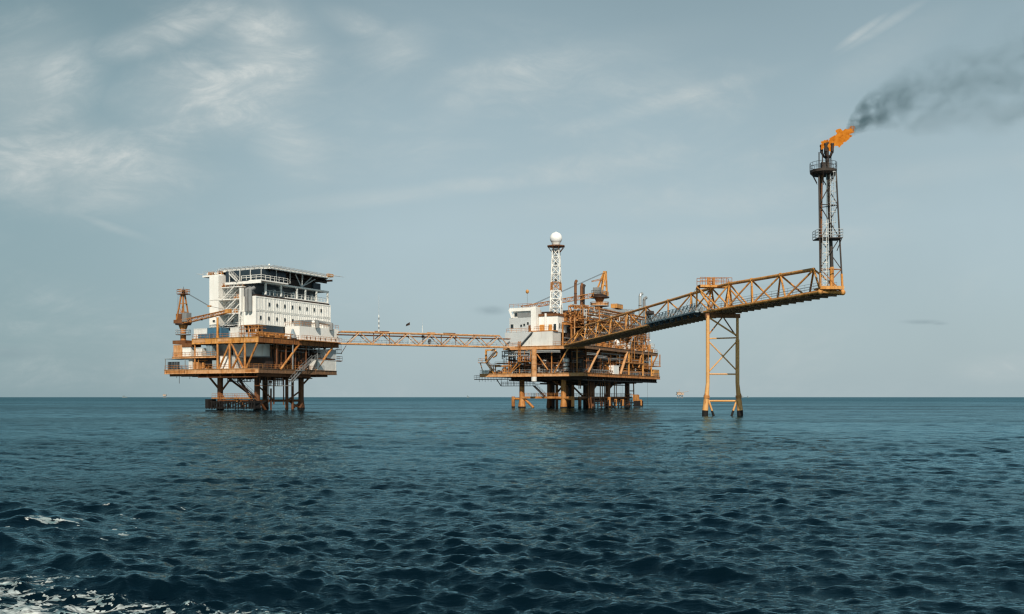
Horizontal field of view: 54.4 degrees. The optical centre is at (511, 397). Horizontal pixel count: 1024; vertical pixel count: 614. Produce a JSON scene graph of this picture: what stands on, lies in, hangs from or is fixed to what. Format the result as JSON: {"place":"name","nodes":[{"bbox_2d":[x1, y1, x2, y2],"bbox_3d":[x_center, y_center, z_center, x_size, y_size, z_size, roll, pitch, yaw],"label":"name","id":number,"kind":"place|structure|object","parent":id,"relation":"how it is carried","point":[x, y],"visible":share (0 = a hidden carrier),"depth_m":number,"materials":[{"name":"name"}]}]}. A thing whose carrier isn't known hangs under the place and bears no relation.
{"place":"outdoors","nodes":[
{"label":"outdoors","id":0,"kind":"place"},
{"bbox_2d":[239,325,292,338],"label":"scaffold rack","id":1,"kind":"object","parent":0,"point":[268,334],"visible":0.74,"depth_m":245.20,"materials":[{"name":"orange metal"}]},
{"bbox_2d":[0,397,1023,613],"bbox_3d":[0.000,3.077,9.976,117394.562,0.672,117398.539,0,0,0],"label":"sea","id":2,"kind":"structure","parent":0,"point":[655,505],"depth_m":29.15,"materials":[{"name":"liquid"}]},
{"bbox_2d":[0,503,301,613],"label":"sea foam","id":3,"kind":"object","parent":2,"relation":"on","point":[11,592],"visible":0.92,"depth_m":15.40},
{"bbox_2d":[164,332,345,409],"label":"offshore platform","id":4,"kind":"structure","parent":2,"relation":"in","point":[287,359],"depth_m":251.53,"materials":[{"name":"orange paint"}]},
{"bbox_2d":[173,344,184,356],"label":"equipment cabin","id":5,"kind":"object","parent":4,"relation":"on","point":[177,348],"visible":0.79,"depth_m":255.17,"materials":[{"name":"orange metal"}]},
{"bbox_2d":[182,347,197,355],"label":"equipment cabin","id":6,"kind":"object","parent":4,"relation":"on","point":[189,351],"visible":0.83,"depth_m":253.58,"materials":[{"name":"white metal"}]},
{"bbox_2d":[194,328,206,338],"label":"shipping container","id":7,"kind":"object","parent":4,"relation":"on","point":[201,331],"visible":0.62,"depth_m":253.18,"materials":[{"name":"white metal"}]},
{"bbox_2d":[196,348,205,355],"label":"equipment cabin","id":8,"kind":"object","parent":4,"relation":"on","point":[201,351],"visible":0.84,"depth_m":251.57,"materials":[{"name":"white metal"}]},
{"bbox_2d":[173,287,231,339],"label":"pedestal crane","id":9,"kind":"object","parent":4,"relation":"on","point":[183,320],"visible":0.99,"depth_m":256.39,"materials":[{"name":"orange paint"}]},
{"bbox_2d":[198,334,213,337],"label":"shipping container","id":10,"kind":"object","parent":4,"relation":"on","point":[207,335],"visible":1,"depth_m":250.61,"materials":[{"name":"metal"}]},
{"bbox_2d":[206,345,215,355],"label":"equipment cabin","id":11,"kind":"object","parent":4,"relation":"on","point":[209,348],"visible":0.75,"depth_m":250.10,"materials":[{"name":"white metal"}]},
{"bbox_2d":[216,317,218,337],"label":"derrick post","id":12,"kind":"object","parent":4,"relation":"on","point":[217,327],"visible":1,"depth_m":249.22,"materials":[{"name":"orange metal"}]},
{"bbox_2d":[207,327,228,337],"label":"shipping container","id":13,"kind":"object","parent":4,"relation":"on","point":[213,330],"visible":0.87,"depth_m":250.95,"materials":[{"name":"blue metal"}]},
{"bbox_2d":[219,356,243,368],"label":"equipment cabin","id":14,"kind":"object","parent":4,"relation":"on","point":[233,359],"visible":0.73,"depth_m":249.24,"materials":[{"name":"white metal"}]},
{"bbox_2d":[230,327,245,336],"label":"shipping container","id":15,"kind":"object","parent":4,"relation":"on","point":[235,331],"visible":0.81,"depth_m":247.25,"materials":[{"name":"white metal"}]},
{"bbox_2d":[233,343,273,357],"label":"storage tank","id":16,"kind":"object","parent":4,"relation":"on","point":[262,350],"visible":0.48,"depth_m":249.14,"materials":[{"name":"grey metal"}]},
{"bbox_2d":[209,268,330,333],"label":"accommodation block","id":17,"kind":"structure","parent":4,"relation":"on","point":[264,297],"depth_m":254.95,"materials":[{"name":"white paint"}]},
{"bbox_2d":[199,264,340,283],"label":"helideck","id":18,"kind":"object","parent":17,"relation":"on","point":[307,276],"visible":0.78,"depth_m":259.65,"materials":[{"name":"grey paint"}]},
{"bbox_2d":[260,325,283,335],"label":"tarpaulin","id":19,"kind":"object","parent":17,"relation":"hanging from","point":[279,330],"visible":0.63,"depth_m":252.99,"materials":[{"name":"fabric"}]},
{"bbox_2d":[289,329,296,338],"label":"lifeboat cover","id":20,"kind":"object","parent":4,"relation":"on","point":[293,336],"visible":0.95,"depth_m":254.12,"materials":[{"name":"white plastic"}]},
{"bbox_2d":[285,320,341,342],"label":"generator module","id":21,"kind":"object","parent":4,"relation":"on","point":[304,330],"visible":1,"depth_m":260.06,"materials":[{"name":"white paint"}]},
{"bbox_2d":[307,360,335,370],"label":"equipment cabin","id":22,"kind":"object","parent":4,"relation":"on","point":[329,365],"visible":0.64,"depth_m":263.73,"materials":[{"name":"white metal"}]},
{"bbox_2d":[313,349,335,358],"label":"equipment cabin","id":23,"kind":"object","parent":4,"relation":"on","point":[332,354],"visible":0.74,"depth_m":267.03,"materials":[{"name":"grey metal"}]},
{"bbox_2d":[474,304,660,407],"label":"offshore platform","id":24,"kind":"structure","parent":2,"relation":"in","point":[631,360],"depth_m":292.88,"materials":[{"name":"orange paint"}]},
{"bbox_2d":[337,331,514,347],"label":"link bridge","id":25,"kind":"structure","parent":24,"relation":"attached to","point":[429,334],"depth_m":276.01,"materials":[{"name":"orange paint"}]},
{"bbox_2d":[531,349,536,380],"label":"pump caisson","id":26,"kind":"object","parent":24,"relation":"attached to","point":[533,365],"visible":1,"depth_m":283.95,"materials":[{"name":"orange paint"}]},
{"bbox_2d":[505,303,573,345],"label":"control building","id":27,"kind":"structure","parent":24,"relation":"on","point":[531,326],"depth_m":287.14,"materials":[{"name":"white paint"}]},
{"bbox_2d":[547,232,564,313],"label":"radar tower","id":28,"kind":"structure","parent":24,"relation":"on","point":[556,239],"depth_m":293.65,"materials":[{"name":"white metal"}]},
{"bbox_2d":[521,271,608,308],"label":"pedestal crane","id":29,"kind":"object","parent":24,"relation":"on","point":[599,295],"visible":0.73,"depth_m":306.55,"materials":[{"name":"brown metal"}]},
{"bbox_2d":[563,357,569,372],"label":"pressure vessel","id":30,"kind":"object","parent":24,"relation":"on","point":[565,359],"visible":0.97,"depth_m":282.57,"materials":[{"name":"metal"}]},
{"bbox_2d":[574,280,577,314],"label":"exhaust stack","id":31,"kind":"object","parent":24,"relation":"on","point":[575,291],"visible":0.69,"depth_m":301.89,"materials":[{"name":"brown metal"}]},
{"bbox_2d":[580,283,583,308],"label":"exhaust stack","id":32,"kind":"object","parent":24,"relation":"on","point":[581,292],"visible":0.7,"depth_m":305.76,"materials":[{"name":"brown metal"}]},
{"bbox_2d":[583,284,585,304],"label":"exhaust stack","id":33,"kind":"object","parent":24,"relation":"on","point":[584,285],"visible":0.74,"depth_m":307.18,"materials":[{"name":"metal"}]},
{"bbox_2d":[609,365,618,373],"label":"control cabinet","id":34,"kind":"object","parent":24,"relation":"on","point":[615,368],"visible":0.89,"depth_m":298.55,"materials":[{"name":"white metal"}]},
{"bbox_2d":[611,303,622,308],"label":"equipment cabin","id":35,"kind":"object","parent":24,"relation":"on","point":[617,306],"visible":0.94,"depth_m":319.24,"materials":[{"name":"orange metal"}]},
{"bbox_2d":[603,308,634,314],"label":"pressure vessel","id":36,"kind":"object","parent":24,"relation":"on","point":[622,310],"visible":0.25,"depth_m":322.73,"materials":[{"name":"metal"}]},
{"bbox_2d":[638,292,642,325],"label":"exhaust stack","id":37,"kind":"object","parent":24,"relation":"on","point":[640,300],"visible":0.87,"depth_m":333.57,"materials":[{"name":"metal"}]},
{"bbox_2d":[642,296,647,341],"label":"exhaust stack","id":38,"kind":"object","parent":24,"relation":"on","point":[644,300],"visible":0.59,"depth_m":336.90,"materials":[{"name":"grey paint"}]},
{"bbox_2d":[649,369,658,375],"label":"control cabinet","id":39,"kind":"object","parent":24,"relation":"on","point":[654,371],"visible":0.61,"depth_m":329.96,"materials":[{"name":"metal"}]},
{"bbox_2d":[563,268,845,346],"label":"flare bridge","id":40,"kind":"structure","parent":24,"relation":"attached to","point":[770,302],"depth_m":170.05,"materials":[{"name":"orange paint"}]},
{"bbox_2d":[644,303,702,327],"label":"gangway","id":41,"kind":"object","parent":40,"relation":"attached to","point":[661,319],"visible":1,"depth_m":184.53,"materials":[{"name":"black metal"}]},
{"bbox_2d":[810,142,843,290],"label":"flare tower","id":42,"kind":"structure","parent":40,"relation":"on","point":[823,170],"depth_m":138.82,"materials":[{"name":"grey metal"}]},
{"bbox_2d":[820,126,854,149],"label":"flare flame","id":43,"kind":"object","parent":42,"relation":"attached to","point":[840,138],"visible":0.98,"depth_m":139.13,"materials":[{"name":"orange"}]},
{"bbox_2d":[676,391,686,397],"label":"distant platform","id":44,"kind":"structure","parent":2,"relation":"in","point":[679,393],"depth_m":2992.85,"materials":[{"name":"beige metal"}]},
{"bbox_2d":[702,313,742,415],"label":"bridge trestle","id":45,"kind":"object","parent":2,"relation":"in","point":[706,397],"visible":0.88,"depth_m":168.82,"materials":[{"name":"paint"}]},
{"bbox_2d":[0,0,1023,396],"label":"sky","id":46,"kind":"structure","parent":0,"point":[426,156],"materials":[{"name":"blue"}]}
]}

